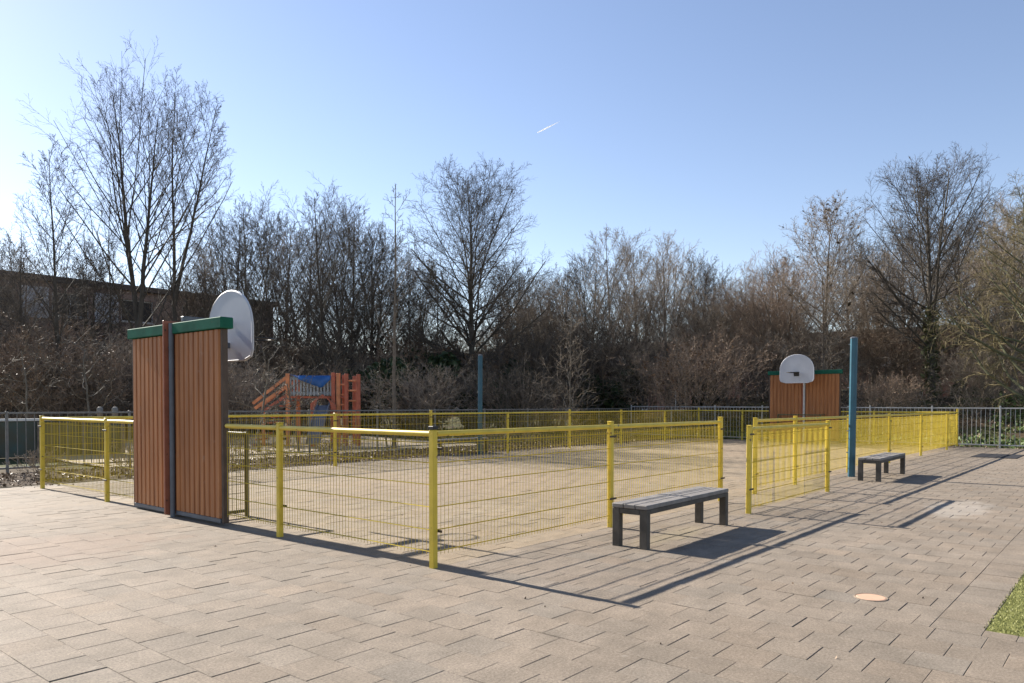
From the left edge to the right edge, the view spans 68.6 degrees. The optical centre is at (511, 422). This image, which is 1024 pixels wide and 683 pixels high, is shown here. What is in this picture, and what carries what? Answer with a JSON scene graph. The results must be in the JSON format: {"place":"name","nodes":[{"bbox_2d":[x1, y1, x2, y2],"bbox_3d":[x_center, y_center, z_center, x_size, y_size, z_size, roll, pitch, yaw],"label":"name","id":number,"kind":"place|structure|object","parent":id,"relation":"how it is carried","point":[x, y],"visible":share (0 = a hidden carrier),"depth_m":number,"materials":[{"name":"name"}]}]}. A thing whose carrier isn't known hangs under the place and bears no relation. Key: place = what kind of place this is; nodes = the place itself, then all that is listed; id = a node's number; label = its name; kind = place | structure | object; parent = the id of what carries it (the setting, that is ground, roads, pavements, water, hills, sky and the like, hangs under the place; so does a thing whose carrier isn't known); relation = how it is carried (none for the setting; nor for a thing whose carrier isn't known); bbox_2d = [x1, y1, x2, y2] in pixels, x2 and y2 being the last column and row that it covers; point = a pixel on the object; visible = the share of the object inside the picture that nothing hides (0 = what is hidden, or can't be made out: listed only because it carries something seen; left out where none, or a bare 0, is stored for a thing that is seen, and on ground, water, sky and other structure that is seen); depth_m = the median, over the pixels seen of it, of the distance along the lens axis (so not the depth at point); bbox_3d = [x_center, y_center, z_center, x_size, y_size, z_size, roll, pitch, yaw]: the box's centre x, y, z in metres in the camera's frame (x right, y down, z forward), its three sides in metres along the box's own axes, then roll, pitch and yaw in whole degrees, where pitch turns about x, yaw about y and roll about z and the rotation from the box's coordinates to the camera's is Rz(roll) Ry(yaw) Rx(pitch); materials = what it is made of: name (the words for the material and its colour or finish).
{"place":"outdoors","nodes":[
{"label":"outdoors","id":0,"kind":"place"},
{"bbox_2d":[47,434,483,466],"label":"sand","id":1,"kind":"structure","parent":0,"point":[305,447],"depth_m":26.28,"materials":[{"name":"beige sand"}]},
{"bbox_2d":[252,373,360,446],"bbox_3d":[-7.443,-0.401,26.881,3.970,2.795,2.965,0,1,0],"label":"play structure","id":2,"kind":"object","parent":1,"relation":"on","point":[334,393],"visible":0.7,"depth_m":26.94,"materials":[{"name":"orange wood"}]},
{"bbox_2d":[354,184,426,447],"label":"young tree","id":3,"kind":"object","parent":1,"relation":"on","point":[395,312],"visible":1,"depth_m":25.09,"materials":[{"name":"brown plant"}]},
{"bbox_2d":[43,438,956,566],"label":"court floor","id":4,"kind":"structure","parent":0,"point":[734,464],"depth_m":12.55,"materials":[{"name":"tile"}]},
{"bbox_2d":[38,416,133,501],"bbox_3d":[-6.846,0.560,11.976,3.757,1.301,0.080,1,2,40],"label":"yellow fence","id":5,"kind":"object","parent":4,"relation":"on","point":[45,473],"visible":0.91,"depth_m":11.81,"materials":[{"name":"metal"}]},
{"bbox_2d":[127,290,273,523],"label":"goal wall","id":6,"kind":"structure","parent":4,"relation":"on","point":[180,406],"depth_m":9.82,"materials":[{"name":"brown wood"}]},
{"bbox_2d":[225,422,441,568],"bbox_3d":[-2.065,0.658,7.974,3.675,1.316,0.077,1,2,40],"label":"yellow fence","id":7,"kind":"object","parent":4,"relation":"on","point":[279,428],"visible":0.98,"depth_m":7.72,"materials":[{"name":"metal"}]},
{"bbox_2d":[44,408,699,481],"bbox_3d":[-0.014,0.297,22.922,0.084,1.453,25.489,1,2,40],"label":"yellow fence","id":8,"kind":"object","parent":4,"relation":"on","point":[430,414],"visible":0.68,"depth_m":19.34,"materials":[{"name":"metal"}]},
{"bbox_2d":[437,417,724,553],"bbox_3d":[1.279,0.620,9.216,0.081,1.311,6.138,1,2,40],"label":"yellow fence","id":9,"kind":"object","parent":4,"relation":"on","point":[610,426],"visible":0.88,"depth_m":8.81,"materials":[{"name":"metal"}]},
{"bbox_2d":[768,354,842,442],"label":"goal wall","id":10,"kind":"structure","parent":4,"relation":"on","point":[800,386],"depth_m":29.38,"materials":[{"name":"brown wood"}]},
{"bbox_2d":[0,438,1023,682],"bbox_3d":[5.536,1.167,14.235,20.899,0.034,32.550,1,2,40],"label":"pavement","id":11,"kind":"structure","parent":0,"point":[90,586],"depth_m":5.83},
{"bbox_2d":[612,486,728,549],"bbox_3d":[1.873,1.065,8.631,0.412,0.465,2.080,1,2,39],"label":"bench","id":12,"kind":"object","parent":11,"relation":"on","point":[645,507],"visible":1,"depth_m":8.13,"materials":[{"name":"grey wood"}]},
{"bbox_2d":[746,420,831,513],"bbox_3d":[4.343,0.615,11.585,0.078,1.247,3.531,1,2,40],"label":"yellow fence","id":13,"kind":"object","parent":11,"relation":"on","point":[816,440],"visible":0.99,"depth_m":11.37,"materials":[{"name":"metal"}]},
{"bbox_2d":[846,337,857,476],"bbox_3d":[7.085,-0.315,15.631,0.177,2.935,0.172,1,1,40],"label":"blue pole","id":14,"kind":"object","parent":11,"relation":"on","point":[852,406],"visible":0.96,"depth_m":15.55,"materials":[{"name":"metal"}]},
{"bbox_2d":[752,409,958,493],"bbox_3d":[9.848,0.401,19.430,0.088,1.444,18.170,1,2,40],"label":"yellow fence","id":15,"kind":"object","parent":11,"relation":"on","point":[934,430],"visible":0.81,"depth_m":17.78,"materials":[{"name":"metal"}]},
{"bbox_2d":[858,452,904,481],"bbox_3d":[7.651,0.904,15.490,0.412,0.465,2.184,1,2,39],"label":"bench","id":16,"kind":"object","parent":11,"relation":"on","point":[885,458],"visible":1,"depth_m":14.81,"materials":[{"name":"grey wood"}]},
{"bbox_2d":[984,570,1023,636],"bbox_3d":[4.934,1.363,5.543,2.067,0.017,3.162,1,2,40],"label":"turf","id":17,"kind":"structure","parent":11,"relation":"on","point":[1011,610],"depth_m":5.33,"materials":[{"name":"green plant"}]},
{"bbox_2d":[0,397,1023,473],"bbox_3d":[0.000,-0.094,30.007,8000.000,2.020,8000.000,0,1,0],"label":"ground","id":18,"kind":"structure","parent":0,"point":[975,428],"depth_m":33.46,"materials":[{"name":"brown soil"}]},
{"bbox_2d":[0,228,59,418],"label":"bare tree","id":19,"kind":"object","parent":18,"relation":"on","point":[20,261],"visible":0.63,"depth_m":30.93,"materials":[{"name":"grey plant"}]},
{"bbox_2d":[0,297,75,418],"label":"gnarled shrub","id":20,"kind":"object","parent":18,"relation":"on","point":[25,379],"visible":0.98,"depth_m":24.09,"materials":[{"name":"brown plant"}]},
{"bbox_2d":[0,324,88,418],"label":"thicket shrub","id":21,"kind":"object","parent":18,"relation":"on","point":[35,341],"visible":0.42,"depth_m":28.36,"materials":[{"name":"brown plant"}]},
{"bbox_2d":[0,221,93,405],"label":"bare tree","id":22,"kind":"object","parent":18,"relation":"on","point":[15,294],"visible":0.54,"depth_m":37.85,"materials":[{"name":"brown plant"}]},
{"bbox_2d":[0,418,125,457],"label":"board barrier","id":23,"kind":"object","parent":18,"relation":"on","point":[22,428],"visible":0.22,"depth_m":20.53,"materials":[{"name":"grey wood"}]},
{"bbox_2d":[0,134,128,416],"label":"bare tree","id":24,"kind":"object","parent":18,"relation":"on","point":[55,301],"visible":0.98,"depth_m":29.64,"materials":[{"name":"grey plant"}]},
{"bbox_2d":[0,307,131,418],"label":"thicket shrub","id":25,"kind":"object","parent":18,"relation":"on","point":[53,337],"visible":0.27,"depth_m":30.49,"materials":[{"name":"brown plant"}]},
{"bbox_2d":[0,333,132,418],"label":"thicket shrub","id":26,"kind":"object","parent":18,"relation":"on","point":[40,374],"visible":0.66,"depth_m":27.91,"materials":[{"name":"brown plant"}]},
{"bbox_2d":[0,313,132,417],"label":"thicket shrub","id":27,"kind":"object","parent":18,"relation":"on","point":[100,353],"visible":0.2,"depth_m":29.09,"materials":[{"name":"brown plant"}]},
{"bbox_2d":[13,320,132,416],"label":"gnarled shrub","id":28,"kind":"object","parent":18,"relation":"on","point":[86,382],"visible":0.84,"depth_m":25.23,"materials":[{"name":"brown plant"}]},
{"bbox_2d":[22,337,132,416],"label":"thicket shrub","id":29,"kind":"object","parent":18,"relation":"on","point":[82,391],"visible":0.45,"depth_m":28.79,"materials":[{"name":"brown plant"}]},
{"bbox_2d":[19,233,144,409],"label":"bare tree","id":30,"kind":"object","parent":18,"relation":"on","point":[92,310],"visible":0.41,"depth_m":40.38,"materials":[{"name":"grey plant"}]},
{"bbox_2d":[74,195,133,413],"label":"bare tree","id":31,"kind":"object","parent":18,"relation":"on","point":[110,302],"visible":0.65,"depth_m":39.70,"materials":[{"name":"grey plant"}]},
{"bbox_2d":[19,31,215,339],"bbox_3d":[-17.192,-8.093,34.037,8.459,18.030,6.833,1,2,27],"label":"tall tree","id":32,"kind":"object","parent":18,"relation":"on","point":[137,318],"visible":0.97,"depth_m":33.60,"materials":[{"name":"grey plant"}]},
{"bbox_2d":[0,270,277,424],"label":"apartment building","id":33,"kind":"structure","parent":18,"relation":"on","point":[145,313],"depth_m":45.68,"materials":[{"name":"brown brick"}]},
{"bbox_2d":[30,346,272,426],"bbox_3d":[-14.893,-1.325,30.646,7.700,4.638,8.438,0,1,11],"label":"thicket shrub","id":34,"kind":"object","parent":18,"relation":"on","point":[130,393],"visible":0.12,"depth_m":29.51,"materials":[{"name":"brown plant"}]},
{"bbox_2d":[127,254,238,372],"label":"bare tree","id":35,"kind":"object","parent":18,"relation":"on","point":[204,302],"visible":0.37,"depth_m":39.50,"materials":[{"name":"grey plant"}]},
{"bbox_2d":[133,64,238,321],"bbox_3d":[-15.729,-8.181,36.461,4.920,18.072,6.247,0,1,0],"label":"tall tree","id":36,"kind":"object","parent":18,"relation":"on","point":[176,284],"visible":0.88,"depth_m":36.79,"materials":[{"name":"grey plant"}]},
{"bbox_2d":[150,231,256,373],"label":"bare tree","id":37,"kind":"object","parent":18,"relation":"on","point":[212,259],"visible":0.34,"depth_m":42.21,"materials":[{"name":"brown plant"}]},
{"bbox_2d":[177,208,276,423],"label":"bare tree","id":38,"kind":"object","parent":18,"relation":"on","point":[220,242],"visible":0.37,"depth_m":44.94,"materials":[{"name":"grey plant"}]},
{"bbox_2d":[178,181,312,433],"bbox_3d":[-13.159,-5.644,38.046,5.464,12.845,5.978,1,2,39],"label":"bare tree","id":39,"kind":"object","parent":18,"relation":"on","point":[246,288],"visible":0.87,"depth_m":37.89,"materials":[{"name":"grey plant"}]},
{"bbox_2d":[228,329,321,451],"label":"gnarled shrub","id":40,"kind":"object","parent":18,"relation":"on","point":[264,395],"visible":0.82,"depth_m":23.43,"materials":[{"name":"brown plant"}]},
{"bbox_2d":[228,347,330,439],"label":"thicket shrub","id":41,"kind":"object","parent":18,"relation":"on","point":[250,378],"visible":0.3,"depth_m":31.03,"materials":[{"name":"brown plant"}]},
{"bbox_2d":[206,208,360,409],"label":"bare tree","id":42,"kind":"object","parent":18,"relation":"on","point":[278,239],"visible":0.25,"depth_m":44.02,"materials":[{"name":"grey plant"}]},
{"bbox_2d":[250,218,350,425],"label":"bare tree","id":43,"kind":"object","parent":18,"relation":"on","point":[290,290],"visible":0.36,"depth_m":42.16,"materials":[{"name":"brown plant"}]},
{"bbox_2d":[0,408,628,472],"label":"grey railing","id":44,"kind":"object","parent":18,"relation":"on","point":[6,413],"visible":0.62,"depth_m":21.94,"materials":[{"name":"metal"}]},
{"bbox_2d":[272,321,379,425],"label":"thicket shrub","id":45,"kind":"object","parent":18,"relation":"on","point":[330,361],"visible":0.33,"depth_m":38.96,"materials":[{"name":"brown plant"}]},
{"bbox_2d":[254,172,400,432],"bbox_3d":[-9.450,-5.854,37.992,6.963,13.118,6.515,1,2,38],"label":"bare tree","id":46,"kind":"object","parent":18,"relation":"on","point":[321,345],"visible":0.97,"depth_m":37.65,"materials":[{"name":"grey plant"}]},
{"bbox_2d":[0,436,675,486],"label":"planting bed","id":47,"kind":"object","parent":18,"relation":"on","point":[22,480],"visible":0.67,"depth_m":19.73,"materials":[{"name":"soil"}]},
{"bbox_2d":[528,292,597,425],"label":"young tree","id":48,"kind":"object","parent":47,"relation":"on","point":[570,396],"visible":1,"depth_m":27.95,"materials":[{"name":"brown plant"}]},
{"bbox_2d":[293,197,411,427],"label":"bare tree","id":49,"kind":"object","parent":18,"relation":"on","point":[355,219],"visible":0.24,"depth_m":45.30,"materials":[{"name":"grey plant"}]},
{"bbox_2d":[282,244,444,371],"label":"bare tree","id":50,"kind":"object","parent":18,"relation":"on","point":[372,316],"visible":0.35,"depth_m":42.86,"materials":[{"name":"grey plant"}]},
{"bbox_2d":[306,214,441,371],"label":"bare tree","id":51,"kind":"object","parent":18,"relation":"on","point":[385,254],"visible":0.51,"depth_m":43.02,"materials":[{"name":"grey plant"}]},
{"bbox_2d":[341,356,408,428],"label":"evergreen shrub","id":52,"kind":"object","parent":18,"relation":"on","point":[384,363],"visible":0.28,"depth_m":36.54,"materials":[{"name":"green plant"}]},
{"bbox_2d":[361,368,456,429],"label":"thicket shrub","id":53,"kind":"object","parent":18,"relation":"on","point":[404,401],"visible":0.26,"depth_m":36.77,"materials":[{"name":"brown plant"}]},
{"bbox_2d":[341,349,495,428],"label":"evergreen shrub","id":54,"kind":"object","parent":18,"relation":"on","point":[432,359],"visible":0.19,"depth_m":39.22,"materials":[{"name":"green plant"}]},
{"bbox_2d":[333,319,503,429],"bbox_3d":[-5.515,-2.356,40.371,9.290,6.139,7.695,2,2,45],"label":"thicket shrub","id":55,"kind":"object","parent":18,"relation":"on","point":[401,355],"visible":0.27,"depth_m":39.57,"materials":[{"name":"brown plant"}]},
{"bbox_2d":[370,249,467,428],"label":"bare tree","id":56,"kind":"object","parent":18,"relation":"on","point":[417,298],"visible":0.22,"depth_m":45.49,"materials":[{"name":"brown plant"}]},
{"bbox_2d":[341,356,500,430],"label":"thicket shrub","id":57,"kind":"object","parent":18,"relation":"on","point":[414,382],"visible":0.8,"depth_m":33.41,"materials":[{"name":"brown plant"}]},
{"bbox_2d":[387,265,477,395],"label":"bare tree","id":58,"kind":"object","parent":18,"relation":"on","point":[430,322],"visible":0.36,"depth_m":43.52,"materials":[{"name":"grey plant"}]},
{"bbox_2d":[387,152,559,428],"bbox_3d":[-2.131,-6.741,39.810,9.302,14.850,9.250,0,1,0],"label":"lime tree","id":59,"kind":"object","parent":18,"relation":"on","point":[470,277],"visible":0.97,"depth_m":39.12,"materials":[{"name":"grey plant"}]},
{"bbox_2d":[459,358,553,428],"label":"evergreen shrub","id":60,"kind":"object","parent":18,"relation":"on","point":[513,424],"visible":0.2,"depth_m":39.13,"materials":[{"name":"green plant"}]},
{"bbox_2d":[461,260,557,373],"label":"bare tree","id":61,"kind":"object","parent":18,"relation":"on","point":[509,273],"visible":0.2,"depth_m":45.06,"materials":[{"name":"brown plant"}]},
{"bbox_2d":[2,365,1023,437],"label":"undergrowth","id":62,"kind":"object","parent":18,"relation":"on","point":[919,394],"visible":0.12,"depth_m":37.05,"materials":[{"name":"plant"}]},
{"bbox_2d":[434,350,606,437],"bbox_3d":[0.453,-1.273,32.490,7.482,4.367,6.785,0,1,6],"label":"thicket shrub","id":63,"kind":"object","parent":18,"relation":"on","point":[504,386],"visible":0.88,"depth_m":32.25,"materials":[{"name":"brown plant"}]},
{"bbox_2d":[501,263,575,421],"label":"bare tree","id":64,"kind":"object","parent":18,"relation":"on","point":[526,296],"visible":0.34,"depth_m":43.70,"materials":[{"name":"brown plant"}]},
{"bbox_2d":[476,360,601,426],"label":"thicket shrub","id":65,"kind":"object","parent":18,"relation":"on","point":[567,393],"visible":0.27,"depth_m":39.94,"materials":[{"name":"brown plant"}]},
{"bbox_2d":[430,304,651,426],"bbox_3d":[1.318,-2.822,40.130,10.400,7.346,11.525,0,2,-20],"label":"thicket shrub","id":66,"kind":"object","parent":18,"relation":"on","point":[534,354],"visible":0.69,"depth_m":38.26,"materials":[{"name":"brown plant"}]},
{"bbox_2d":[479,268,636,424],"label":"bare tree","id":67,"kind":"object","parent":18,"relation":"on","point":[530,315],"visible":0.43,"depth_m":42.49,"materials":[{"name":"brown plant"}]},
{"bbox_2d":[532,248,645,410],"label":"bare tree","id":68,"kind":"object","parent":18,"relation":"on","point":[581,293],"visible":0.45,"depth_m":44.08,"materials":[{"name":"brown plant"}]},
{"bbox_2d":[485,298,728,424],"bbox_3d":[5.295,-3.205,40.778,13.424,7.898,12.231,1,2,40],"label":"thicket shrub","id":69,"kind":"object","parent":18,"relation":"on","point":[608,375],"visible":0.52,"depth_m":39.28,"materials":[{"name":"brown plant"}]},
{"bbox_2d":[557,224,670,420],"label":"bare tree","id":70,"kind":"object","parent":18,"relation":"on","point":[631,297],"visible":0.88,"depth_m":40.73,"materials":[{"name":"brown plant"}]},
{"bbox_2d":[568,363,664,430],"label":"evergreen shrub","id":71,"kind":"object","parent":18,"relation":"on","point":[610,403],"visible":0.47,"depth_m":40.08,"materials":[{"name":"green plant"}]},
{"bbox_2d":[564,274,718,419],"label":"bare tree","id":72,"kind":"object","parent":18,"relation":"on","point":[651,312],"visible":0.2,"depth_m":43.38,"materials":[{"name":"brown plant"}]},
{"bbox_2d":[603,238,686,418],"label":"bare tree","id":73,"kind":"object","parent":18,"relation":"on","point":[644,258],"visible":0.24,"depth_m":46.82,"materials":[{"name":"brown plant"}]},
{"bbox_2d":[597,319,716,427],"bbox_3d":[7.558,-2.528,40.015,6.836,5.991,5.932,0,1,-12],"label":"thicket shrub","id":74,"kind":"object","parent":18,"relation":"on","point":[628,371],"visible":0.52,"depth_m":39.37,"materials":[{"name":"brown plant"}]},
{"bbox_2d":[607,230,715,417],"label":"bare tree","id":75,"kind":"object","parent":18,"relation":"on","point":[665,276],"visible":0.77,"depth_m":41.62,"materials":[{"name":"brown plant"}]},
{"bbox_2d":[330,327,1023,418],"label":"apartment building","id":76,"kind":"structure","parent":18,"relation":"on","point":[944,389],"depth_m":55.78,"materials":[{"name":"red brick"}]},
{"bbox_2d":[606,321,776,436],"bbox_3d":[8.724,-1.880,34.628,6.835,5.525,7.723,1,2,43],"label":"thicket shrub","id":77,"kind":"object","parent":18,"relation":"on","point":[685,372],"visible":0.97,"depth_m":34.30,"materials":[{"name":"brown plant"}]},
{"bbox_2d":[648,248,734,407],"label":"bare tree","id":78,"kind":"object","parent":18,"relation":"on","point":[704,272],"visible":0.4,"depth_m":44.20,"materials":[{"name":"brown plant"}]},
{"bbox_2d":[655,269,786,402],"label":"bare tree","id":79,"kind":"object","parent":18,"relation":"on","point":[699,313],"visible":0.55,"depth_m":42.13,"materials":[{"name":"brown plant"}]},
{"bbox_2d":[664,310,811,419],"bbox_3d":[11.833,-2.782,38.451,8.051,5.614,6.617,0,1,3],"label":"thicket shrub","id":80,"kind":"object","parent":18,"relation":"on","point":[763,355],"visible":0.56,"depth_m":38.07,"materials":[{"name":"brown plant"}]},
{"bbox_2d":[455,423,1023,448],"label":"weeds","id":81,"kind":"object","parent":18,"relation":"on","point":[986,436],"visible":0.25,"depth_m":29.56,"materials":[{"name":"green plant"}]},
{"bbox_2d":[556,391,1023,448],"bbox_3d":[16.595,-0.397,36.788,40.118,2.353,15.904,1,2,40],"label":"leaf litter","id":82,"kind":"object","parent":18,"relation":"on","point":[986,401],"visible":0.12,"depth_m":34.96,"materials":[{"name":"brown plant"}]},
{"bbox_2d":[709,241,883,370],"bbox_3d":[14.546,-5.428,39.990,8.290,8.994,8.028,0,1,4],"label":"bare tree","id":83,"kind":"object","parent":18,"relation":"on","point":[773,306],"visible":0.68,"depth_m":39.43,"materials":[{"name":"brown plant"}]},
{"bbox_2d":[711,319,886,390],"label":"thicket shrub","id":84,"kind":"object","parent":18,"relation":"on","point":[801,346],"visible":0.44,"depth_m":37.89,"materials":[{"name":"brown plant"}]},
{"bbox_2d":[767,190,880,373],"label":"alder tree","id":85,"kind":"object","parent":18,"relation":"on","point":[824,327],"visible":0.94,"depth_m":36.51,"materials":[{"name":"brown plant"}]},
{"bbox_2d":[631,405,1023,447],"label":"grey railing","id":86,"kind":"object","parent":18,"relation":"on","point":[931,407],"visible":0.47,"depth_m":28.46,"materials":[{"name":"metal"}]},
{"bbox_2d":[790,226,908,374],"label":"bare tree","id":87,"kind":"object","parent":18,"relation":"on","point":[858,237],"visible":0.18,"depth_m":45.72,"materials":[{"name":"brown plant"}]},
{"bbox_2d":[799,315,921,397],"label":"thicket shrub","id":88,"kind":"object","parent":18,"relation":"on","point":[865,349],"visible":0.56,"depth_m":39.13,"materials":[{"name":"brown plant"}]},
{"bbox_2d":[841,368,937,428],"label":"thicket shrub","id":89,"kind":"object","parent":18,"relation":"on","point":[891,393],"visible":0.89,"depth_m":32.77,"materials":[{"name":"brown plant"}]},
{"bbox_2d":[815,229,983,397],"bbox_3d":[20.424,-5.939,40.804,8.366,9.529,8.832,0,1,7],"label":"bare tree","id":90,"kind":"object","parent":18,"relation":"on","point":[869,327],"visible":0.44,"depth_m":39.96,"materials":[{"name":"brown plant"}]},
{"bbox_2d":[848,320,979,397],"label":"thicket shrub","id":91,"kind":"object","parent":18,"relation":"on","point":[912,361],"visible":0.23,"depth_m":40.56,"materials":[{"name":"brown plant"}]},
{"bbox_2d":[866,215,965,394],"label":"bare tree","id":92,"kind":"object","parent":18,"relation":"on","point":[906,273],"visible":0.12,"depth_m":45.65,"materials":[{"name":"brown plant"}]},
{"bbox_2d":[841,141,1019,400],"bbox_3d":[20.401,-6.976,35.562,8.896,12.500,9.291,1,2,21],"label":"bare tree","id":93,"kind":"object","parent":18,"relation":"on","point":[929,272],"visible":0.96,"depth_m":35.77,"materials":[{"name":"grey plant"}]},
{"bbox_2d":[905,199,1023,397],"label":"bare tree","id":94,"kind":"object","parent":18,"relation":"on","point":[962,266],"visible":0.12,"depth_m":44.52,"materials":[{"name":"brown plant"}]},
{"bbox_2d":[907,224,1023,395],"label":"bare tree","id":95,"kind":"object","parent":18,"relation":"on","point":[1004,322],"visible":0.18,"depth_m":41.22,"materials":[{"name":"brown plant"}]},
{"bbox_2d":[917,334,1022,414],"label":"thicket shrub","id":96,"kind":"object","parent":18,"relation":"on","point":[971,373],"visible":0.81,"depth_m":32.56,"materials":[{"name":"brown plant"}]},
{"bbox_2d":[921,169,1023,407],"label":"drooping tree","id":97,"kind":"object","parent":18,"relation":"on","point":[996,334],"visible":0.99,"depth_m":30.51,"materials":[{"name":"brown plant"}]},
{"bbox_2d":[922,190,1023,393],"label":"bare tree","id":98,"kind":"object","parent":18,"relation":"on","point":[1014,328],"visible":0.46,"depth_m":36.89,"materials":[{"name":"brown plant"}]},
{"bbox_2d":[0,0,1023,398],"label":"sky","id":99,"kind":"structure","parent":0,"point":[713,122],"materials":[{"name":"blue"}]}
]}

